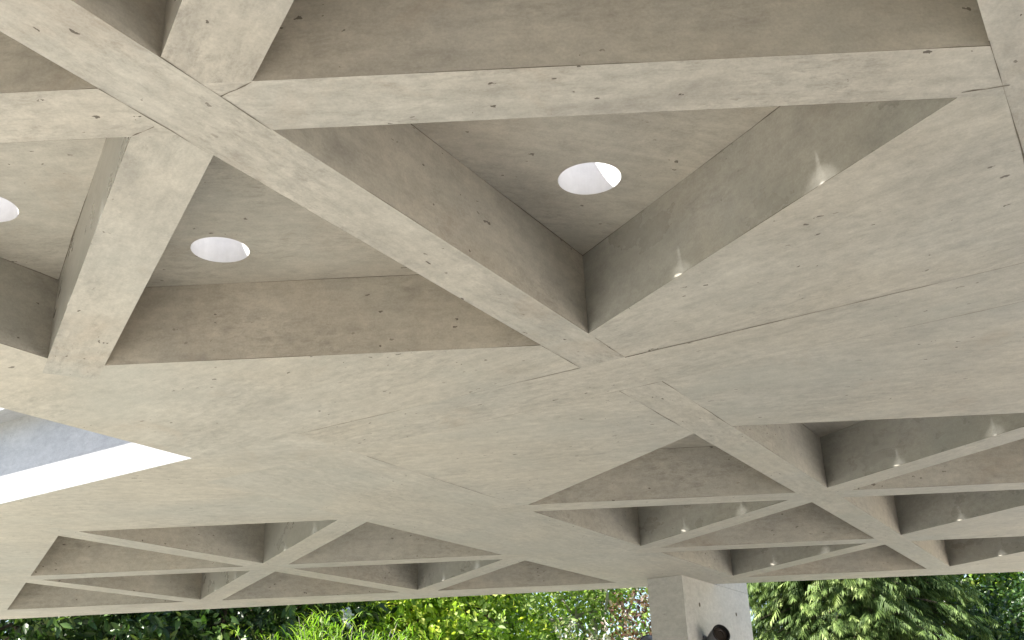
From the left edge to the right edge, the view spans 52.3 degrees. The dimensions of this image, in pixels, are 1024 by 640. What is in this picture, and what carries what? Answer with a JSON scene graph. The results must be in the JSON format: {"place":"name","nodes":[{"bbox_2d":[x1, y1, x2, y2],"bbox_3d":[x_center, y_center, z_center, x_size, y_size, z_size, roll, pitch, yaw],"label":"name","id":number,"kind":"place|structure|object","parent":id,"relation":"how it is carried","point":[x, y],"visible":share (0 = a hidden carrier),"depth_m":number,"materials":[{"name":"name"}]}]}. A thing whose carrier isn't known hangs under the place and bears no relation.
{"place":"outdoors","nodes":[
{"label":"outdoors","id":0,"kind":"place"},
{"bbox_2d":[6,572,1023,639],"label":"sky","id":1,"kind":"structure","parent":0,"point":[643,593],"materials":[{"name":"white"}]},
{"label":"ground","id":2,"kind":"structure","parent":0,"visible":0},
{"bbox_2d":[0,607,243,639],"bbox_3d":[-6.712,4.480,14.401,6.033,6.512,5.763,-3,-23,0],"label":"laurel bush","id":3,"kind":"object","parent":2,"relation":"on","point":[31,628],"visible":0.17,"depth_m":13.12,"materials":[{"name":"green plant"}]},
{"bbox_2d":[2,608,273,639],"bbox_3d":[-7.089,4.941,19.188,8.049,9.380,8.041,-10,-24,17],"label":"evergreen tree","id":4,"kind":"object","parent":2,"relation":"on","point":[6,631],"depth_m":15.94,"materials":[{"name":"green plant"}]},
{"bbox_2d":[1,600,397,639],"bbox_3d":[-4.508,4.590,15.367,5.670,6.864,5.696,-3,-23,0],"label":"laurel bush","id":5,"kind":"object","parent":2,"relation":"on","point":[267,622],"visible":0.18,"depth_m":13.94,"materials":[{"name":"green plant"}]},
{"bbox_2d":[227,606,442,639],"bbox_3d":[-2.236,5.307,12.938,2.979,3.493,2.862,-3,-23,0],"label":"bamboo clump","id":6,"kind":"object","parent":2,"relation":"on","point":[305,635],"visible":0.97,"depth_m":13.16,"materials":[{"name":"green plant"}]},
{"bbox_2d":[341,607,353,639],"bbox_3d":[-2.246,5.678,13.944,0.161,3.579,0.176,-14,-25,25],"label":"white flower","id":7,"kind":"object","parent":2,"relation":"on","point":[349,613],"visible":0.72,"depth_m":14.56,"materials":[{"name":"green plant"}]},
{"bbox_2d":[254,592,555,639],"bbox_3d":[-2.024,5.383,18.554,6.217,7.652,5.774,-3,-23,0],"label":"deciduous tree","id":8,"kind":"object","parent":2,"relation":"on","point":[428,617],"visible":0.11,"depth_m":17.37,"materials":[{"name":"green plant"}]},
{"bbox_2d":[365,588,627,639],"bbox_3d":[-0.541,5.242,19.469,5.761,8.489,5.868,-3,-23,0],"label":"deciduous tree","id":9,"kind":"object","parent":2,"relation":"on","point":[483,610],"visible":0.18,"depth_m":18.17,"materials":[{"name":"green plant"}]},
{"bbox_2d":[454,592,589,639],"bbox_3d":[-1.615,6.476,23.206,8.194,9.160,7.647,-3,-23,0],"label":"deciduous tree","id":10,"kind":"object","parent":2,"relation":"on","point":[573,607],"depth_m":22.77,"materials":[{"name":"green plant"}]},
{"bbox_2d":[449,587,651,639],"bbox_3d":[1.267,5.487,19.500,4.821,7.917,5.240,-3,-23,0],"label":"deciduous tree","id":11,"kind":"object","parent":2,"relation":"on","point":[577,612],"visible":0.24,"depth_m":18.95,"materials":[{"name":"green plant"}]},
{"bbox_2d":[544,615,617,639],"bbox_3d":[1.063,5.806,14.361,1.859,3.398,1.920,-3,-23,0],"label":"silver shrub","id":12,"kind":"object","parent":2,"relation":"on","point":[574,636],"visible":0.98,"depth_m":14.99,"materials":[{"name":"green plant"}]},
{"bbox_2d":[588,587,651,639],"bbox_3d":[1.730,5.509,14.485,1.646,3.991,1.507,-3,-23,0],"label":"plum bush","id":13,"kind":"object","parent":2,"relation":"on","point":[640,602],"visible":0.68,"depth_m":14.94,"materials":[{"name":"plant"}]},
{"bbox_2d":[746,574,1007,639],"bbox_3d":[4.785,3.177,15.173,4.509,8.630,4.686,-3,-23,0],"label":"weeping conifer","id":14,"kind":"object","parent":2,"relation":"on","point":[849,609],"visible":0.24,"depth_m":13.95,"materials":[{"name":"green plant"}]},
{"bbox_2d":[748,572,1022,639],"bbox_3d":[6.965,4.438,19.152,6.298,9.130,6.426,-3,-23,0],"label":"evergreen tree","id":15,"kind":"object","parent":2,"relation":"on","point":[967,579],"visible":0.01,"depth_m":17.26,"materials":[{"name":"green plant"}]},
{"bbox_2d":[916,572,1023,639],"bbox_3d":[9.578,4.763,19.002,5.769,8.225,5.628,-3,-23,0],"label":"golden tree","id":16,"kind":"object","parent":2,"relation":"on","point":[1013,576],"visible":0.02,"depth_m":18.12,"materials":[{"name":"green plant"}]},
{"bbox_2d":[942,572,1023,639],"bbox_3d":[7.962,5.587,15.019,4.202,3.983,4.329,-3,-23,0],"label":"dark hedge","id":17,"kind":"object","parent":2,"relation":"on","point":[1016,624],"visible":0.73,"depth_m":15.04,"materials":[{"name":"green plant"}]},
{"label":"forecourt","id":18,"kind":"structure","parent":0,"visible":0},
{"bbox_2d":[647,575,752,639],"bbox_3d":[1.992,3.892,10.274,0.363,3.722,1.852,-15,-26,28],"label":"concrete fin wall","id":19,"kind":"structure","parent":18,"relation":"on","point":[682,607],"depth_m":10.04,"materials":[{"name":"grey concrete"}]},
{"bbox_2d":[0,0,1023,619],"bbox_3d":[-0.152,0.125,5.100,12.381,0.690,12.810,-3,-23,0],"label":"concrete canopy","id":20,"kind":"object","parent":19,"relation":"on","point":[332,300],"visible":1,"depth_m":4.03,"materials":[{"name":"grey concrete"}]},
{"bbox_2d":[640,635,651,639],"bbox_3d":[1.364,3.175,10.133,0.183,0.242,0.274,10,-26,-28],"label":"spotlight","id":21,"kind":"object","parent":19,"relation":"attached to","point":[647,637],"visible":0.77,"depth_m":10.17,"materials":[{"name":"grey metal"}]},
{"bbox_2d":[703,624,729,639],"bbox_3d":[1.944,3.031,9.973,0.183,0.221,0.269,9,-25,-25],"label":"spotlight","id":22,"kind":"object","parent":19,"relation":"attached to","point":[719,632],"visible":1,"depth_m":9.93,"materials":[{"name":"grey metal"}]}
]}

